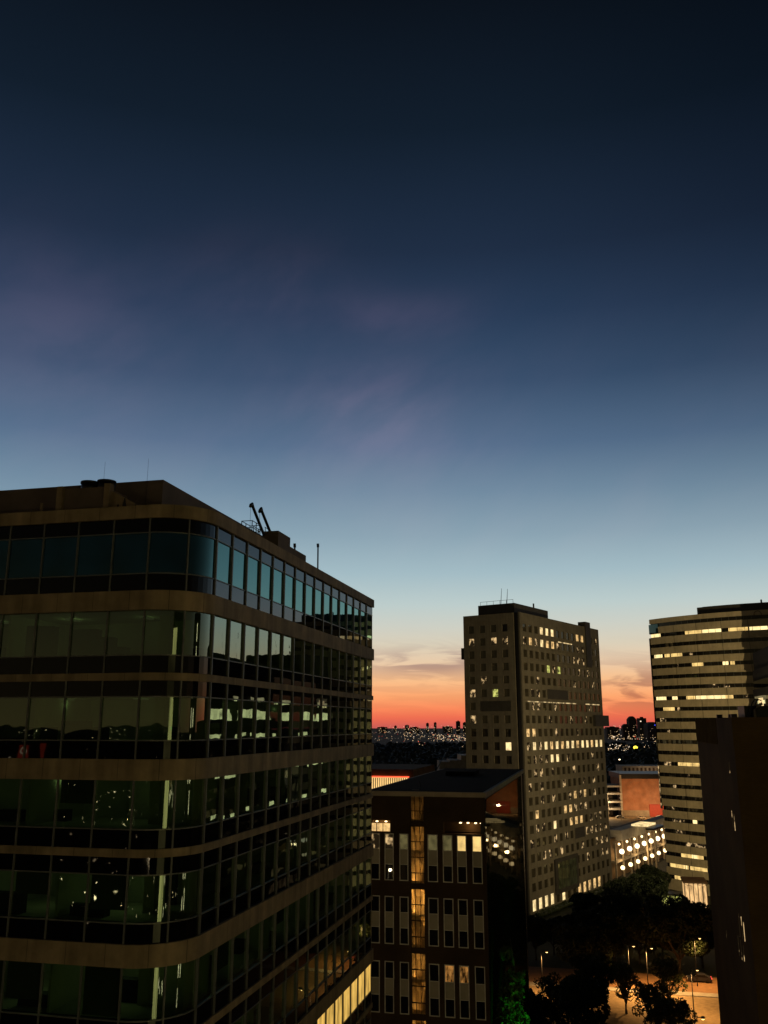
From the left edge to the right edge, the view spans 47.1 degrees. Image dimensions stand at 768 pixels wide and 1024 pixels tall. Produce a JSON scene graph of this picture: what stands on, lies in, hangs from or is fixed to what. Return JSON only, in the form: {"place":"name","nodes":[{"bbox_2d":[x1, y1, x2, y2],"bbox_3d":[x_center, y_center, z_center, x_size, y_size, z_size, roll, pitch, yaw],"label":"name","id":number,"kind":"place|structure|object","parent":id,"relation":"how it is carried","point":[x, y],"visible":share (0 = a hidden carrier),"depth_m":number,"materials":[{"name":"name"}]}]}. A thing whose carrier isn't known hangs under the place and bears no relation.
{"place":"outdoors","nodes":[
{"label":"outdoors","id":0,"kind":"place"},
{"bbox_2d":[0,0,767,727],"label":"sky","id":1,"kind":"structure","parent":0,"point":[469,298],"materials":[{"name":"blue"}]},
{"bbox_2d":[372,764,434,788],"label":"building","id":2,"kind":"structure","parent":0,"point":[384,774],"depth_m":176.92,"materials":[{"name":"concrete"}]},
{"bbox_2d":[372,728,714,977],"bbox_3d":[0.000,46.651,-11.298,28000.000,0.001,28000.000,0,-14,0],"label":"ground","id":3,"kind":"structure","parent":0,"point":[392,736],"depth_m":3248.32,"materials":[{"name":"soil"}]},
{"bbox_2d":[0,479,373,1023],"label":"office building","id":4,"kind":"structure","parent":3,"relation":"on","point":[186,750],"depth_m":38.98,"materials":[{"name":"concrete"}]},
{"bbox_2d":[0,871,11,915],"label":"window pane","id":5,"kind":"structure","parent":4,"relation":"in","point":[5,876],"depth_m":36.67,"materials":[{"name":"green glass"}]},
{"bbox_2d":[0,779,19,825],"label":"window pane","id":6,"kind":"structure","parent":4,"relation":"in","point":[9,788],"depth_m":37.56,"materials":[{"name":"green glass"}]},
{"bbox_2d":[0,698,27,739],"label":"window pane","id":7,"kind":"structure","parent":4,"relation":"in","point":[13,711],"depth_m":38.41,"materials":[{"name":"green glass"}]},
{"bbox_2d":[0,614,35,656],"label":"window pane","id":8,"kind":"structure","parent":4,"relation":"in","point":[17,638],"depth_m":39.30,"materials":[{"name":"green glass"}]},
{"bbox_2d":[2,961,41,1013],"bbox_3d":[-14.623,19.186,35.567,1.755,1.930,0.003,-3,-14,13],"label":"window pane","id":9,"kind":"structure","parent":4,"relation":"in","point":[22,979],"depth_m":35.57,"materials":[{"name":"black glass"}]},
{"bbox_2d":[8,539,42,577],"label":"window pane","id":10,"kind":"structure","parent":4,"relation":"in","point":[25,555],"depth_m":40.12,"materials":[{"name":"teal glass"}]},
{"bbox_2d":[10,871,48,917],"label":"window pane","id":11,"kind":"structure","parent":4,"relation":"in","point":[30,889],"depth_m":36.39,"materials":[{"name":"black glass"}]},
{"bbox_2d":[19,779,56,826],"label":"window pane","id":12,"kind":"structure","parent":4,"relation":"in","point":[38,796],"depth_m":37.24,"materials":[{"name":"green glass"}]},
{"bbox_2d":[27,698,63,739],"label":"window pane","id":13,"kind":"structure","parent":4,"relation":"in","point":[45,714],"depth_m":38.05,"materials":[{"name":"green glass"}]},
{"bbox_2d":[34,612,70,655],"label":"window pane","id":14,"kind":"structure","parent":4,"relation":"in","point":[52,635],"depth_m":38.91,"materials":[{"name":"green glass"}]},
{"bbox_2d":[42,537,76,576],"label":"window pane","id":15,"kind":"structure","parent":4,"relation":"in","point":[59,557],"depth_m":39.72,"materials":[{"name":"teal glass"}]},
{"bbox_2d":[40,963,80,1016],"bbox_3d":[-12.914,19.091,35.177,1.755,1.930,0.002,-3,-14,13],"label":"window pane","id":16,"kind":"structure","parent":4,"relation":"in","point":[60,987],"depth_m":35.18,"materials":[{"name":"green glass"}]},
{"bbox_2d":[48,873,86,920],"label":"window pane","id":17,"kind":"structure","parent":4,"relation":"in","point":[67,891],"depth_m":36.00,"materials":[{"name":"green glass"}]},
{"bbox_2d":[56,780,93,827],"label":"window pane","id":18,"kind":"structure","parent":4,"relation":"in","point":[75,797],"depth_m":36.84,"materials":[{"name":"black glass"}]},
{"bbox_2d":[63,697,100,739],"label":"window pane","id":19,"kind":"structure","parent":4,"relation":"in","point":[81,722],"depth_m":37.66,"materials":[{"name":"green glass"}]},
{"bbox_2d":[70,611,106,655],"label":"window pane","id":20,"kind":"structure","parent":4,"relation":"in","point":[88,628],"depth_m":38.52,"materials":[{"name":"green glass"}]},
{"bbox_2d":[77,535,112,574],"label":"window pane","id":21,"kind":"structure","parent":4,"relation":"in","point":[94,554],"depth_m":39.33,"materials":[{"name":"teal glass"}]},
{"bbox_2d":[80,966,120,1019],"bbox_3d":[-11.205,18.997,34.788,1.755,1.930,0.001,-3,-14,13],"label":"window pane","id":22,"kind":"structure","parent":4,"relation":"in","point":[100,985],"depth_m":34.79,"materials":[{"name":"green glass"}]},
{"bbox_2d":[87,874,125,922],"bbox_3d":[-11.205,15.624,35.605,1.755,1.810,0.001,-3,-14,13],"label":"window pane","id":23,"kind":"structure","parent":4,"relation":"in","point":[106,897],"depth_m":35.60,"materials":[{"name":"black glass"}]},
{"bbox_2d":[93,780,132,828],"bbox_3d":[-11.205,12.116,36.454,1.755,1.930,0.001,-3,-14,13],"label":"window pane","id":24,"kind":"structure","parent":4,"relation":"in","point":[113,797],"depth_m":36.46,"materials":[{"name":"green glass"}]},
{"bbox_2d":[100,697,137,739],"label":"window pane","id":25,"kind":"structure","parent":4,"relation":"in","point":[119,714],"depth_m":37.27,"materials":[{"name":"green glass"}]},
{"bbox_2d":[106,610,143,654],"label":"window pane","id":26,"kind":"structure","parent":4,"relation":"in","point":[124,637],"depth_m":38.12,"materials":[{"name":"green glass"}]},
{"bbox_2d":[112,533,148,573],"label":"window pane","id":27,"kind":"structure","parent":4,"relation":"in","point":[130,550],"depth_m":38.95,"materials":[{"name":"teal glass"}]},
{"bbox_2d":[120,967,163,1020],"bbox_3d":[-9.518,18.962,34.645,1.684,1.930,0.170,2,-14,-9],"label":"window pane","id":28,"kind":"structure","parent":4,"relation":"in","point":[142,989],"depth_m":34.61,"materials":[{"name":"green glass"}]},
{"bbox_2d":[126,875,168,922],"bbox_3d":[-9.518,15.590,35.462,1.684,1.810,0.169,2,-14,-9],"label":"window pane","id":29,"kind":"structure","parent":4,"relation":"in","point":[147,901],"depth_m":35.43,"materials":[{"name":"green glass"}]},
{"bbox_2d":[132,780,174,828],"bbox_3d":[-9.518,12.081,36.312,1.684,1.930,0.172,2,-14,-9],"label":"window pane","id":30,"kind":"structure","parent":4,"relation":"in","point":[153,800],"depth_m":36.28,"materials":[{"name":"green glass"}]},
{"bbox_2d":[138,697,178,739],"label":"window pane","id":31,"kind":"structure","parent":4,"relation":"in","point":[158,716],"depth_m":37.10,"materials":[{"name":"green glass"}]},
{"bbox_2d":[143,610,183,654],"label":"window pane","id":32,"kind":"structure","parent":4,"relation":"in","point":[163,628],"depth_m":37.96,"materials":[{"name":"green glass"}]},
{"bbox_2d":[148,533,187,572],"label":"window pane","id":33,"kind":"structure","parent":4,"relation":"in","point":[168,551],"depth_m":38.77,"materials":[{"name":"teal glass"}]},
{"bbox_2d":[164,959,195,1017],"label":"window pane","id":34,"kind":"structure","parent":4,"relation":"in","point":[180,978],"depth_m":35.31,"materials":[{"name":"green glass"}]},
{"bbox_2d":[169,870,199,920],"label":"window pane","id":35,"kind":"structure","parent":4,"relation":"in","point":[184,902],"depth_m":36.14,"materials":[{"name":"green glass"}]},
{"bbox_2d":[0,610,371,694],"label":"window frame","id":36,"kind":"structure","parent":4,"relation":"in","point":[144,613],"depth_m":42.44,"materials":[{"name":"metal"}]},
{"bbox_2d":[0,680,371,758],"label":"window frame","id":37,"kind":"structure","parent":4,"relation":"in","point":[207,739],"depth_m":40.67,"materials":[{"name":"metal"}]},
{"bbox_2d":[0,757,371,848],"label":"window frame","id":38,"kind":"structure","parent":4,"relation":"in","point":[237,816],"depth_m":40.25,"materials":[{"name":"metal"}]},
{"bbox_2d":[0,800,371,943],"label":"window frame","id":39,"kind":"structure","parent":4,"relation":"in","point":[50,871],"depth_m":38.83,"materials":[{"name":"metal"}]},
{"bbox_2d":[0,860,371,1023],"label":"window frame","id":40,"kind":"structure","parent":4,"relation":"in","point":[38,1014],"depth_m":39.45,"materials":[{"name":"metal"}]},
{"bbox_2d":[0,518,372,646],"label":"window frame","id":41,"kind":"structure","parent":4,"relation":"in","point":[78,536],"depth_m":41.74,"materials":[{"name":"metal"}]},
{"bbox_2d":[174,779,203,827],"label":"window pane","id":42,"kind":"structure","parent":4,"relation":"in","point":[189,793],"depth_m":36.99,"materials":[{"name":"green glass"}]},
{"bbox_2d":[179,697,207,739],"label":"window pane","id":43,"kind":"structure","parent":4,"relation":"in","point":[193,714],"depth_m":37.80,"materials":[{"name":"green glass"}]},
{"bbox_2d":[184,611,211,656],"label":"window pane","id":44,"kind":"structure","parent":4,"relation":"in","point":[197,639],"depth_m":38.66,"materials":[{"name":"grey glass"}]},
{"bbox_2d":[188,535,214,577],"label":"window pane","id":45,"kind":"structure","parent":4,"relation":"in","point":[201,549],"depth_m":39.48,"materials":[{"name":"teal glass"}]},
{"bbox_2d":[197,949,214,1005],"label":"window pane","id":46,"kind":"structure","parent":4,"relation":"in","point":[206,962],"depth_m":37.11,"materials":[{"name":"black glass"}]},
{"bbox_2d":[202,864,217,912],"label":"window pane","id":47,"kind":"structure","parent":4,"relation":"in","point":[210,874],"depth_m":37.94,"materials":[{"name":"black glass"}]},
{"bbox_2d":[206,776,221,823],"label":"window pane","id":48,"kind":"structure","parent":4,"relation":"in","point":[213,804],"depth_m":38.79,"materials":[{"name":"black glass"}]},
{"bbox_2d":[209,698,224,738],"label":"window pane","id":49,"kind":"structure","parent":4,"relation":"in","point":[217,705],"depth_m":39.62,"materials":[{"name":"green glass"}]},
{"bbox_2d":[213,615,227,659],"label":"window pane","id":50,"kind":"structure","parent":4,"relation":"in","point":[221,624],"depth_m":40.46,"materials":[{"name":"grey glass"}]},
{"bbox_2d":[216,939,230,991],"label":"window pane","id":51,"kind":"structure","parent":4,"relation":"in","point":[224,950],"depth_m":38.88,"materials":[{"name":"black glass"}]},
{"bbox_2d":[217,542,230,583],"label":"window pane","id":52,"kind":"structure","parent":4,"relation":"in","point":[224,552],"depth_m":41.29,"materials":[{"name":"teal glass"}]},
{"bbox_2d":[220,858,233,903],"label":"window pane","id":53,"kind":"structure","parent":4,"relation":"in","point":[227,867],"depth_m":39.70,"materials":[{"name":"black glass"}]},
{"bbox_2d":[223,774,237,818],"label":"window pane","id":54,"kind":"structure","parent":4,"relation":"in","point":[230,784],"depth_m":40.56,"materials":[{"name":"black glass"}]},
{"bbox_2d":[226,700,239,738],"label":"window pane","id":55,"kind":"structure","parent":4,"relation":"in","point":[233,710],"depth_m":41.38,"materials":[{"name":"black glass"}]},
{"bbox_2d":[229,620,242,661],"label":"window pane","id":56,"kind":"structure","parent":4,"relation":"in","point":[236,637],"depth_m":42.23,"materials":[{"name":"grey glass"}]},
{"bbox_2d":[233,549,245,589],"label":"window pane","id":57,"kind":"structure","parent":4,"relation":"in","point":[239,562],"depth_m":43.06,"materials":[{"name":"teal glass"}]},
{"bbox_2d":[233,930,246,979],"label":"window pane","id":58,"kind":"structure","parent":4,"relation":"in","point":[239,964],"depth_m":40.64,"materials":[{"name":"black glass"}]},
{"bbox_2d":[236,852,248,895],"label":"window pane","id":59,"kind":"structure","parent":4,"relation":"in","point":[242,860],"depth_m":41.46,"materials":[{"name":"black glass"}]},
{"bbox_2d":[239,772,251,814],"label":"window pane","id":60,"kind":"structure","parent":4,"relation":"in","point":[245,778],"depth_m":42.32,"materials":[{"name":"black glass"}]},
{"bbox_2d":[242,701,254,737],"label":"window pane","id":61,"kind":"structure","parent":4,"relation":"in","point":[248,706],"depth_m":43.14,"materials":[{"name":"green glass"}]},
{"bbox_2d":[245,624,256,664],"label":"window pane","id":62,"kind":"structure","parent":4,"relation":"in","point":[251,631],"depth_m":44.00,"materials":[{"name":"grey glass"}]},
{"bbox_2d":[248,922,260,969],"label":"window pane","id":63,"kind":"structure","parent":4,"relation":"in","point":[255,931],"depth_m":42.41,"materials":[{"name":"black glass"}]},
{"bbox_2d":[241,502,289,552],"bbox_3d":[-6.763,1.185,50.244,0.950,2.830,5.824,-3,-14,13],"label":"window cleaning crane","id":64,"kind":"object","parent":4,"relation":"on","point":[280,539],"depth_m":50.91,"materials":[{"name":"paint"}]},
{"bbox_2d":[214,905,371,1023],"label":"window frame","id":65,"kind":"structure","parent":4,"relation":"in","point":[285,1016],"depth_m":49.60,"materials":[{"name":"metal"}]},
{"bbox_2d":[371,752,528,1023],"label":"brick office","id":66,"kind":"structure","parent":3,"relation":"on","point":[448,906],"depth_m":92.39,"materials":[{"name":"brick"}]},
{"bbox_2d":[371,960,379,1012],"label":"window","id":67,"kind":"structure","parent":66,"relation":"in","point":[375,965],"depth_m":90.73,"materials":[{"name":"grey glass"}]},
{"bbox_2d":[385,961,393,1013],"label":"window","id":68,"kind":"structure","parent":66,"relation":"in","point":[389,965],"depth_m":90.39,"materials":[{"name":"grey glass"}]},
{"bbox_2d":[385,896,393,943],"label":"window","id":69,"kind":"structure","parent":66,"relation":"in","point":[389,900],"depth_m":91.88,"materials":[{"name":"grey glass"}]},
{"bbox_2d":[400,962,408,1014],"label":"window","id":70,"kind":"structure","parent":66,"relation":"in","point":[404,966],"depth_m":90.04,"materials":[{"name":"grey glass"}]},
{"bbox_2d":[400,896,408,944],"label":"window","id":71,"kind":"structure","parent":66,"relation":"in","point":[404,901],"depth_m":91.52,"materials":[{"name":"grey glass"}]},
{"bbox_2d":[427,834,437,881],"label":"window","id":72,"kind":"structure","parent":66,"relation":"in","point":[432,840],"depth_m":92.33,"materials":[{"name":"grey glass"}]},
{"bbox_2d":[428,898,438,946],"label":"window","id":73,"kind":"structure","parent":66,"relation":"in","point":[433,912],"depth_m":90.85,"materials":[{"name":"grey glass"}]},
{"bbox_2d":[429,963,439,1016],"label":"window","id":74,"kind":"structure","parent":66,"relation":"in","point":[434,986],"depth_m":89.33,"materials":[{"name":"grey glass"}]},
{"bbox_2d":[442,835,452,882],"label":"window","id":75,"kind":"structure","parent":66,"relation":"in","point":[446,839],"depth_m":91.95,"materials":[{"name":"grey glass"}]},
{"bbox_2d":[443,898,453,947],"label":"window","id":76,"kind":"structure","parent":66,"relation":"in","point":[448,909],"depth_m":90.50,"materials":[{"name":"grey glass"}]},
{"bbox_2d":[444,964,454,1017],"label":"window","id":77,"kind":"structure","parent":66,"relation":"in","point":[449,970],"depth_m":89.01,"materials":[{"name":"grey glass"}]},
{"bbox_2d":[457,835,466,882],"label":"window","id":78,"kind":"structure","parent":66,"relation":"in","point":[461,839],"depth_m":91.63,"materials":[{"name":"yellow glass"}]},
{"bbox_2d":[458,899,468,947],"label":"window","id":79,"kind":"structure","parent":66,"relation":"in","point":[462,903],"depth_m":90.17,"materials":[{"name":"grey glass"}]},
{"bbox_2d":[459,965,469,1018],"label":"window","id":80,"kind":"structure","parent":66,"relation":"in","point":[464,991],"depth_m":88.68,"materials":[{"name":"grey glass"}]},
{"bbox_2d":[472,836,482,883],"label":"window","id":81,"kind":"structure","parent":66,"relation":"in","point":[476,840],"depth_m":91.27,"materials":[{"name":"yellow glass"}]},
{"bbox_2d":[473,900,483,948],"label":"window","id":82,"kind":"structure","parent":66,"relation":"in","point":[478,909],"depth_m":89.82,"materials":[{"name":"grey glass"}]},
{"bbox_2d":[475,966,485,1020],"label":"window","id":83,"kind":"structure","parent":66,"relation":"in","point":[480,991],"depth_m":88.32,"materials":[{"name":"grey glass"}]},
{"bbox_2d":[494,939,529,1023],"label":"poplar tree","id":84,"kind":"object","parent":3,"relation":"on","point":[510,1009],"visible":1,"depth_m":90.60,"materials":[{"name":"green plant"}]},
{"bbox_2d":[372,741,657,783],"bbox_3d":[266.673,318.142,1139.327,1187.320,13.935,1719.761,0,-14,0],"label":"woodland","id":85,"kind":"object","parent":3,"relation":"on","point":[645,753],"visible":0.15,"depth_m":1219.62,"materials":[{"name":"plant"}]},
{"bbox_2d":[610,815,666,879],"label":"arcade building","id":86,"kind":"structure","parent":3,"relation":"on","point":[623,855],"depth_m":297.99,"materials":[{"name":"stone"}]},
{"bbox_2d":[631,822,663,869],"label":"glass canopy","id":87,"kind":"object","parent":3,"relation":"on","point":[654,827],"visible":0.76,"depth_m":301.06,"materials":[{"name":"glass"}]},
{"bbox_2d":[695,706,767,1023],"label":"brown block","id":88,"kind":"structure","parent":3,"relation":"on","point":[733,754],"depth_m":55.59,"materials":[{"name":"brick"}]},
{"bbox_2d":[752,646,767,705],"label":"dark office slab","id":89,"kind":"structure","parent":3,"relation":"on","point":[760,673],"depth_m":215.55,"materials":[{"name":"black concrete"}]},
{"bbox_2d":[528,889,716,977],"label":"lawn","id":90,"kind":"structure","parent":0,"point":[550,959],"depth_m":186.21,"materials":[{"name":"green plant"}]},
{"bbox_2d":[461,599,611,915],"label":"concrete tower","id":91,"kind":"structure","parent":90,"relation":"on","point":[533,697],"depth_m":250.15,"materials":[{"name":"concrete"}]},
{"bbox_2d":[568,891,605,914],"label":"broadleaf tree","id":92,"kind":"object","parent":90,"relation":"on","point":[582,901],"visible":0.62,"depth_m":198.89,"materials":[{"name":"green plant"}]},
{"bbox_2d":[600,888,656,945],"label":"broadleaf tree","id":93,"kind":"object","parent":90,"relation":"on","point":[630,903],"visible":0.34,"depth_m":199.44,"materials":[{"name":"green plant"}]},
{"bbox_2d":[608,874,668,902],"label":"broadleaf tree","id":94,"kind":"object","parent":90,"relation":"on","point":[649,887],"visible":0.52,"depth_m":212.43,"materials":[{"name":"green plant"}]},
{"bbox_2d":[649,599,767,895],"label":"curved tower","id":95,"kind":"structure","parent":90,"relation":"on","point":[702,666],"depth_m":266.12,"materials":[{"name":"concrete"}]},
{"bbox_2d":[651,626,767,637],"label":"ribbon window","id":96,"kind":"structure","parent":95,"relation":"in","point":[754,627],"depth_m":267.32,"materials":[{"name":"yellow glass"}]},
{"bbox_2d":[529,966,717,993],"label":"cross road","id":97,"kind":"structure","parent":0,"point":[701,987],"depth_m":170.81,"materials":[{"name":"grey asphalt"}]},
{"bbox_2d":[631,893,712,975],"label":"broadleaf tree","id":98,"kind":"object","parent":97,"relation":"on","point":[678,929],"visible":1,"depth_m":172.00,"materials":[{"name":"green plant"}]},
{"bbox_2d":[529,986,720,1023],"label":"plaza","id":99,"kind":"structure","parent":0,"point":[707,1008],"depth_m":152.81,"materials":[{"name":"beige concrete"}]},
{"bbox_2d":[528,988,563,1023],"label":"broadleaf tree","id":100,"kind":"object","parent":99,"relation":"on","point":[538,1012],"visible":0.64,"depth_m":130.15,"materials":[{"name":"green plant"}]},
{"bbox_2d":[551,972,610,1023],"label":"broadleaf tree","id":101,"kind":"object","parent":99,"relation":"on","point":[577,996],"visible":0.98,"depth_m":133.69,"materials":[{"name":"green plant"}]},
{"bbox_2d":[565,951,615,1009],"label":"broadleaf tree","id":102,"kind":"object","parent":99,"relation":"on","point":[597,967],"visible":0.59,"depth_m":151.52,"materials":[{"name":"green plant"}]},
{"bbox_2d":[608,957,642,1013],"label":"broadleaf tree","id":103,"kind":"object","parent":99,"relation":"on","point":[623,973],"visible":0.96,"depth_m":151.24,"materials":[{"name":"green plant"}]},
{"bbox_2d":[632,980,667,1023],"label":"broadleaf tree","id":104,"kind":"object","parent":99,"relation":"on","point":[643,992],"visible":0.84,"depth_m":142.07,"materials":[{"name":"green plant"}]},
{"bbox_2d":[649,952,687,996],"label":"broadleaf tree","id":105,"kind":"object","parent":99,"relation":"on","point":[668,975],"visible":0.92,"depth_m":153.38,"materials":[{"name":"green plant"}]},
{"bbox_2d":[653,994,697,1023],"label":"broadleaf tree","id":106,"kind":"object","parent":99,"relation":"on","point":[672,1009],"visible":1,"depth_m":131.77,"materials":[{"name":"green plant"}]},
{"bbox_2d":[609,771,663,816],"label":"red brick hall","id":107,"kind":"structure","parent":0,"point":[639,791],"depth_m":478.29,"materials":[{"name":"brick"}]},
{"bbox_2d":[680,876,708,907],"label":"entrance hall","id":108,"kind":"structure","parent":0,"point":[695,890],"depth_m":225.05,"materials":[{"name":"brown glass"}]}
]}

